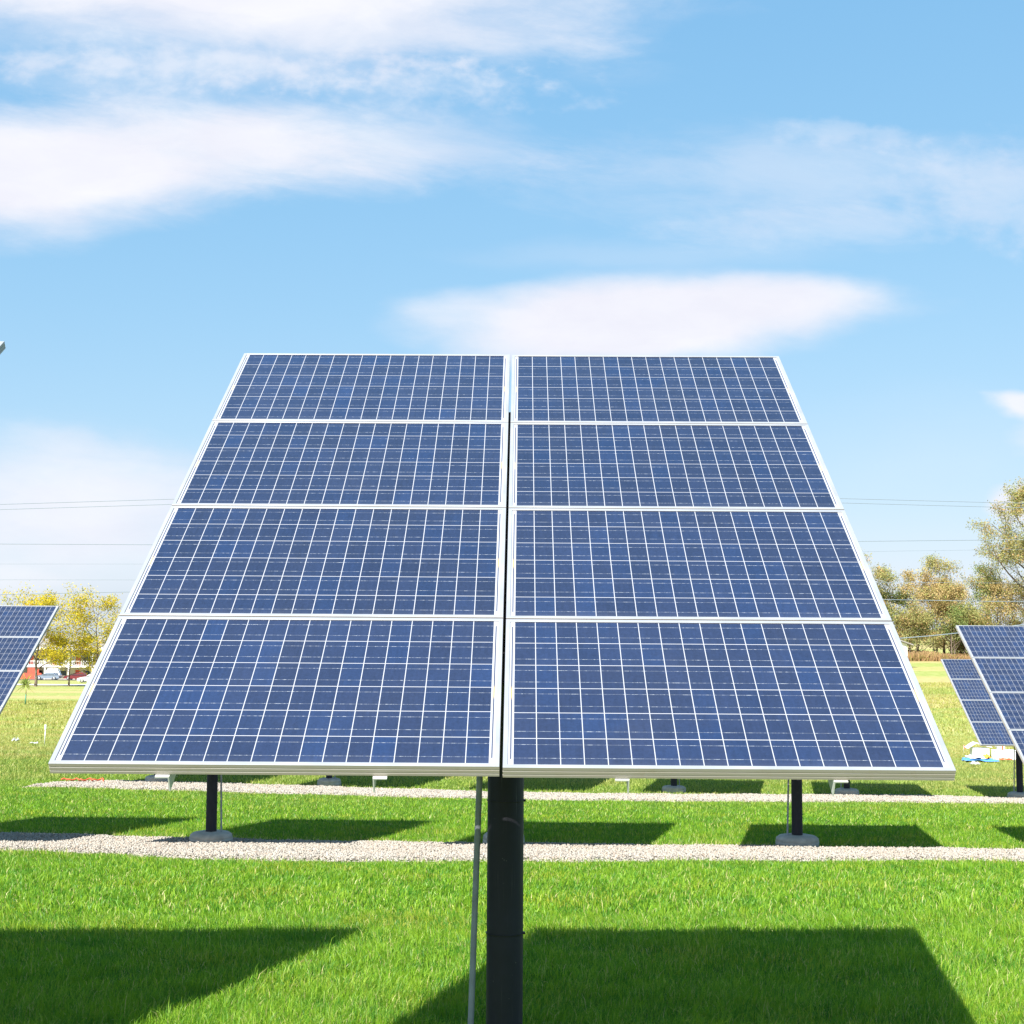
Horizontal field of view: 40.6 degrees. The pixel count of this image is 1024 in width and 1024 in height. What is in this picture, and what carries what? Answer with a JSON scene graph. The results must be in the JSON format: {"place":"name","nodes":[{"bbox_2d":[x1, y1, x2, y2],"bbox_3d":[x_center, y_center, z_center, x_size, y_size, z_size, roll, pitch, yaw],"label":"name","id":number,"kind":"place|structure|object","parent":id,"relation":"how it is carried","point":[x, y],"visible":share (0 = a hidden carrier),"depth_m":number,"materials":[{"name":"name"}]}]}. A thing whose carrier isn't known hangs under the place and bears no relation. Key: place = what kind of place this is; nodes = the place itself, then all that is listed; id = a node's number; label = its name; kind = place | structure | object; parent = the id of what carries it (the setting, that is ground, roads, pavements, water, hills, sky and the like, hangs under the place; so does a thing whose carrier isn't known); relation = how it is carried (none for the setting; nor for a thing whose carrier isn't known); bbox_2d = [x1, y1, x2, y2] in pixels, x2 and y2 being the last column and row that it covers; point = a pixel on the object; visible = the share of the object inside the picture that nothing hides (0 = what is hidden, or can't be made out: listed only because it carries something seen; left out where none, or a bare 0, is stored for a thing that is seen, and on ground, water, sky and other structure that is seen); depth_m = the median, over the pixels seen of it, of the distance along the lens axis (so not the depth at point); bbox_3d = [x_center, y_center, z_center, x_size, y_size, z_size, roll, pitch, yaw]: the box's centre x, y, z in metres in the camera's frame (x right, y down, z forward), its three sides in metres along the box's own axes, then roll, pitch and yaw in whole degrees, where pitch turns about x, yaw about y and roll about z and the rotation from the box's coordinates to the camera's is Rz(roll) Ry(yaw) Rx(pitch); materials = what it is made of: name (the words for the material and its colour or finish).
{"place":"outdoors","nodes":[
{"label":"outdoors","id":0,"kind":"place"},
{"bbox_2d":[20,679,76,679],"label":"car park","id":1,"kind":"structure","parent":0,"point":[49,679],"depth_m":275.36,"materials":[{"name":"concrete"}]},
{"bbox_2d":[34,672,60,679],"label":"parked car","id":2,"kind":"object","parent":1,"relation":"on","point":[52,675],"visible":0.9,"depth_m":269.04,"materials":[{"name":"silver metal"}]},
{"bbox_2d":[44,668,62,677],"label":"parked car","id":3,"kind":"object","parent":1,"relation":"on","point":[54,670],"visible":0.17,"depth_m":277.21,"materials":[{"name":"white paint"}]},
{"bbox_2d":[63,672,86,679],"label":"parked car","id":4,"kind":"object","parent":1,"relation":"on","point":[76,675],"visible":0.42,"depth_m":269.96,"materials":[{"name":"red paint"}]},
{"bbox_2d":[17,684,85,684],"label":"road","id":5,"kind":"structure","parent":0,"point":[55,684],"depth_m":202.37,"materials":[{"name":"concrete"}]},
{"bbox_2d":[0,630,1023,1023],"bbox_3d":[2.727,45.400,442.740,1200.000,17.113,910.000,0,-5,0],"label":"ground","id":6,"kind":"structure","parent":0,"point":[928,672],"depth_m":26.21,"materials":[{"name":"green plant"}]},
{"bbox_2d":[0,341,5,353],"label":"solar array","id":7,"kind":"object","parent":6,"relation":"on","point":[2,346],"visible":1,"depth_m":8.20,"materials":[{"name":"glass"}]},
{"bbox_2d":[15,673,35,703],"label":"sapling","id":8,"kind":"object","parent":6,"relation":"on","point":[25,683],"visible":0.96,"depth_m":97.80,"materials":[{"name":"green plant"}]},
{"bbox_2d":[0,606,58,713],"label":"solar array","id":9,"kind":"object","parent":6,"relation":"on","point":[23,629],"visible":1,"depth_m":22.67,"materials":[{"name":"blue glass"}]},
{"bbox_2d":[0,580,100,686],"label":"locust tree","id":10,"kind":"object","parent":6,"relation":"on","point":[47,600],"visible":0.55,"depth_m":185.80,"materials":[{"name":"yellow plant"}]},
{"bbox_2d":[20,635,107,678],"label":"apartment building","id":11,"kind":"structure","parent":6,"relation":"on","point":[29,669],"depth_m":286.84,"materials":[{"name":"white"}]},
{"bbox_2d":[60,670,66,675],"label":"window","id":12,"kind":"structure","parent":11,"relation":"in","point":[64,673],"depth_m":286.76,"materials":[{"name":"black glass"}]},
{"bbox_2d":[36,620,102,685],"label":"locust tree","id":13,"kind":"object","parent":6,"relation":"on","point":[56,644],"visible":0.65,"depth_m":191.04,"materials":[{"name":"yellow plant"}]},
{"bbox_2d":[77,674,90,681],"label":"parked car","id":14,"kind":"object","parent":6,"relation":"on","point":[83,679],"visible":0.48,"depth_m":230.10,"materials":[{"name":"white paint"}]},
{"bbox_2d":[53,582,122,671],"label":"locust tree","id":15,"kind":"object","parent":6,"relation":"on","point":[107,605],"visible":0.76,"depth_m":187.72,"materials":[{"name":"yellow plant"}]},
{"bbox_2d":[145,774,167,781],"bbox_3d":[-9.476,5.694,36.974,3.172,4.257,3.235,0,-5,0],"label":"solar array","id":16,"kind":"object","parent":6,"relation":"on","point":[151,778],"visible":0.08,"depth_m":36.71,"materials":[{"name":"grey concrete"}]},
{"bbox_2d":[189,774,232,842],"bbox_3d":[-4.722,3.659,21.741,3.172,4.257,3.235,0,-5,0],"label":"solar array","id":17,"kind":"object","parent":6,"relation":"on","point":[211,833],"visible":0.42,"depth_m":21.69,"materials":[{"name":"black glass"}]},
{"bbox_2d":[317,775,340,785],"bbox_3d":[-4.876,5.775,36.938,3.172,4.257,3.235,0,-5,0],"label":"solar array","id":18,"kind":"object","parent":6,"relation":"on","point":[328,780],"visible":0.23,"depth_m":36.70,"materials":[{"name":"grey concrete"}]},
{"bbox_2d":[48,353,955,1023],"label":"solar array","id":19,"kind":"object","parent":6,"relation":"on","point":[616,567],"visible":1,"depth_m":5.90,"materials":[{"name":"blue glass"}]},
{"bbox_2d":[483,832,524,842],"bbox_3d":[-0.122,3.744,21.705,3.172,4.257,3.235,0,-5,0],"label":"solar array","id":20,"kind":"object","parent":6,"relation":"on","point":[485,838],"visible":0.02,"depth_m":21.58,"materials":[{"name":"grey concrete"}]},
{"bbox_2d":[0,831,1023,861],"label":"gravel strip","id":21,"kind":"object","parent":6,"relation":"on","point":[531,858],"visible":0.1,"depth_m":19.41,"materials":[{"name":"grey gravel"}]},
{"bbox_2d":[26,780,1023,803],"bbox_3d":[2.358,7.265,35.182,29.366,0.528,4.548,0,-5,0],"label":"gravel","id":22,"kind":"structure","parent":6,"relation":"on","point":[293,789],"depth_m":34.91,"materials":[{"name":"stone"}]},
{"bbox_2d":[61,778,103,780],"bbox_3d":[-11.282,7.034,36.359,1.159,0.080,0.296,0,-5,0],"label":"warning tape","id":23,"kind":"object","parent":22,"relation":"on","point":[91,779],"visible":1,"depth_m":36.35,"materials":[{"name":"orange plastic"}]},
{"bbox_2d":[662,779,685,792],"bbox_3d":[4.325,5.937,36.867,3.172,4.257,3.235,0,-5,0],"label":"solar array","id":24,"kind":"object","parent":6,"relation":"on","point":[673,787],"visible":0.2,"depth_m":36.67,"materials":[{"name":"grey concrete"}]},
{"bbox_2d":[775,779,818,846],"bbox_3d":[4.479,3.830,21.669,3.172,4.257,3.235,0,-5,0],"label":"solar array","id":25,"kind":"object","parent":6,"relation":"on","point":[797,836],"visible":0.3,"depth_m":21.62,"materials":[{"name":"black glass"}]},
{"bbox_2d":[835,780,858,794],"bbox_3d":[8.925,6.018,36.831,3.172,4.257,3.235,0,-5,0],"label":"solar array","id":26,"kind":"object","parent":6,"relation":"on","point":[846,789],"visible":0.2,"depth_m":36.65,"materials":[{"name":"grey concrete"}]},
{"bbox_2d":[864,549,910,639],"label":"autumn tree","id":27,"kind":"object","parent":6,"relation":"on","point":[882,575],"visible":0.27,"depth_m":169.88,"materials":[{"name":"brown plant"}]},
{"bbox_2d":[881,584,916,648],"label":"autumn tree","id":28,"kind":"object","parent":6,"relation":"on","point":[899,601],"visible":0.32,"depth_m":171.42,"materials":[{"name":"green plant"}]},
{"bbox_2d":[900,640,913,654],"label":"shed","id":29,"kind":"structure","parent":6,"relation":"on","point":[904,643],"depth_m":139.09,"materials":[{"name":"grey"}]},
{"bbox_2d":[883,568,949,650],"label":"autumn tree","id":30,"kind":"object","parent":6,"relation":"on","point":[913,585],"visible":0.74,"depth_m":169.98,"materials":[{"name":"brown plant"}]},
{"bbox_2d":[887,596,952,651],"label":"autumn tree","id":31,"kind":"object","parent":6,"relation":"on","point":[912,620],"visible":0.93,"depth_m":163.78,"materials":[{"name":"plant"}]},
{"bbox_2d":[911,551,968,653],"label":"autumn tree","id":32,"kind":"object","parent":6,"relation":"on","point":[934,564],"visible":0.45,"depth_m":171.22,"materials":[{"name":"brown plant"}]},
{"bbox_2d":[908,570,974,653],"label":"autumn tree","id":33,"kind":"object","parent":6,"relation":"on","point":[963,595],"visible":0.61,"depth_m":168.10,"materials":[{"name":"brown plant"}]},
{"bbox_2d":[913,599,987,653],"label":"autumn tree","id":34,"kind":"object","parent":6,"relation":"on","point":[958,620],"visible":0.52,"depth_m":165.72,"materials":[{"name":"green plant"}]},
{"bbox_2d":[933,599,1003,640],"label":"autumn tree","id":35,"kind":"object","parent":6,"relation":"on","point":[977,619],"visible":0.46,"depth_m":163.25,"materials":[{"name":"green plant"}]},
{"bbox_2d":[965,742,990,755],"bbox_3d":[17.551,8.941,52.026,0.900,0.558,0.520,0,-5,4],"label":"packing box","id":36,"kind":"object","parent":6,"relation":"on","point":[977,751],"visible":0.64,"depth_m":51.81,"materials":[{"name":"white cardboard"}]},
{"bbox_2d":[962,757,999,761],"bbox_3d":[16.968,8.991,50.367,1.299,0.134,0.898,0,-5,0],"label":"tarp","id":37,"kind":"object","parent":6,"relation":"on","point":[976,759],"visible":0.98,"depth_m":50.11,"materials":[{"name":"blue plastic"}]},
{"bbox_2d":[964,754,986,758],"bbox_3d":[16.906,8.901,50.374,0.661,0.144,0.600,0,-5,0],"label":"plastic sheet","id":38,"kind":"object","parent":37,"relation":"on","point":[975,756],"visible":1,"depth_m":50.23,"materials":[{"name":"white plastic"}]},
{"bbox_2d":[941,659,1023,797],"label":"solar array","id":39,"kind":"object","parent":6,"relation":"on","point":[982,714],"visible":0.56,"depth_m":36.76,"materials":[{"name":"blue glass"}]},
{"bbox_2d":[954,478,1023,610],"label":"tall tree","id":40,"kind":"object","parent":6,"relation":"on","point":[1016,500],"visible":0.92,"depth_m":167.81,"materials":[{"name":"green plant"}]},
{"bbox_2d":[955,625,1023,763],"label":"solar array","id":41,"kind":"object","parent":6,"relation":"on","point":[996,654],"visible":1,"depth_m":22.35,"materials":[{"name":"blue glass"}]},
{"bbox_2d":[967,561,1021,623],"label":"autumn tree","id":42,"kind":"object","parent":6,"relation":"on","point":[976,595],"visible":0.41,"depth_m":171.67,"materials":[{"name":"green plant"}]},
{"bbox_2d":[968,521,1023,625],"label":"tall tree","id":43,"kind":"object","parent":6,"relation":"on","point":[1016,621],"visible":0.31,"depth_m":174.82,"materials":[{"name":"green plant"}]},
{"bbox_2d":[977,578,1023,625],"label":"autumn tree","id":44,"kind":"object","parent":6,"relation":"on","point":[1009,589],"visible":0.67,"depth_m":169.10,"materials":[{"name":"yellow plant"}]},
{"bbox_2d":[991,749,1015,759],"bbox_3d":[18.275,9.011,51.310,0.824,0.350,0.464,1,-5,-3],"label":"packing box","id":45,"kind":"object","parent":6,"relation":"on","point":[1005,753],"visible":0.72,"depth_m":51.10,"materials":[{"name":"white cardboard"}]},
{"bbox_2d":[997,746,1004,749],"bbox_3d":[18.157,8.715,51.334,0.230,0.235,0.184,1,-5,-8],"label":"carton","id":46,"kind":"object","parent":45,"relation":"on","point":[1000,747],"visible":0.64,"depth_m":51.24,"materials":[{"name":"white cardboard"}]},
{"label":"utility pole","id":47,"kind":"object","parent":6,"relation":"on","visible":0},
{"bbox_2d":[0,498,1003,504],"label":"power line","id":48,"kind":"object","parent":47,"relation":"attached to","point":[840,498],"visible":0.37,"depth_m":90.25,"materials":[{"name":"black metal"}]},
{"bbox_2d":[886,582,935,582],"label":"power line","id":49,"kind":"object","parent":47,"relation":"attached to","point":[910,582],"visible":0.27,"depth_m":89.77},
{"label":"utility pole","id":50,"kind":"object","parent":6,"relation":"on","visible":0},
{"bbox_2d":[0,503,1023,509],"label":"power line","id":51,"kind":"object","parent":50,"relation":"attached to","point":[855,503],"visible":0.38,"depth_m":90.23,"materials":[{"name":"black metal"}]},
{"bbox_2d":[0,592,1023,601],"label":"power line","id":52,"kind":"object","parent":50,"relation":"attached to","point":[883,599],"visible":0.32,"depth_m":89.67,"materials":[{"name":"grey metal"}]},
{"bbox_2d":[62,540,963,544],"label":"power line","id":53,"kind":"object","parent":50,"relation":"attached to","point":[152,544],"visible":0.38,"depth_m":90.28,"materials":[{"name":"grey metal"}]},
{"bbox_2d":[869,549,1015,551],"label":"power line","id":54,"kind":"object","parent":50,"relation":"attached to","point":[944,550],"visible":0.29,"depth_m":89.93,"materials":[{"name":"grey metal"}]},
{"bbox_2d":[900,624,1023,638],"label":"power line","id":55,"kind":"object","parent":50,"relation":"attached to","point":[943,634],"visible":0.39,"depth_m":89.45,"materials":[{"name":"black metal"}]},
{"bbox_2d":[0,0,1023,635],"label":"sky","id":56,"kind":"structure","parent":0,"point":[832,189],"materials":[{"name":"blue"}]},
{"bbox_2d":[907,649,970,660],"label":"tall dry grass","id":57,"kind":"structure","parent":0,"point":[916,655],"depth_m":159.39,"materials":[{"name":"brown plant"}]}
]}

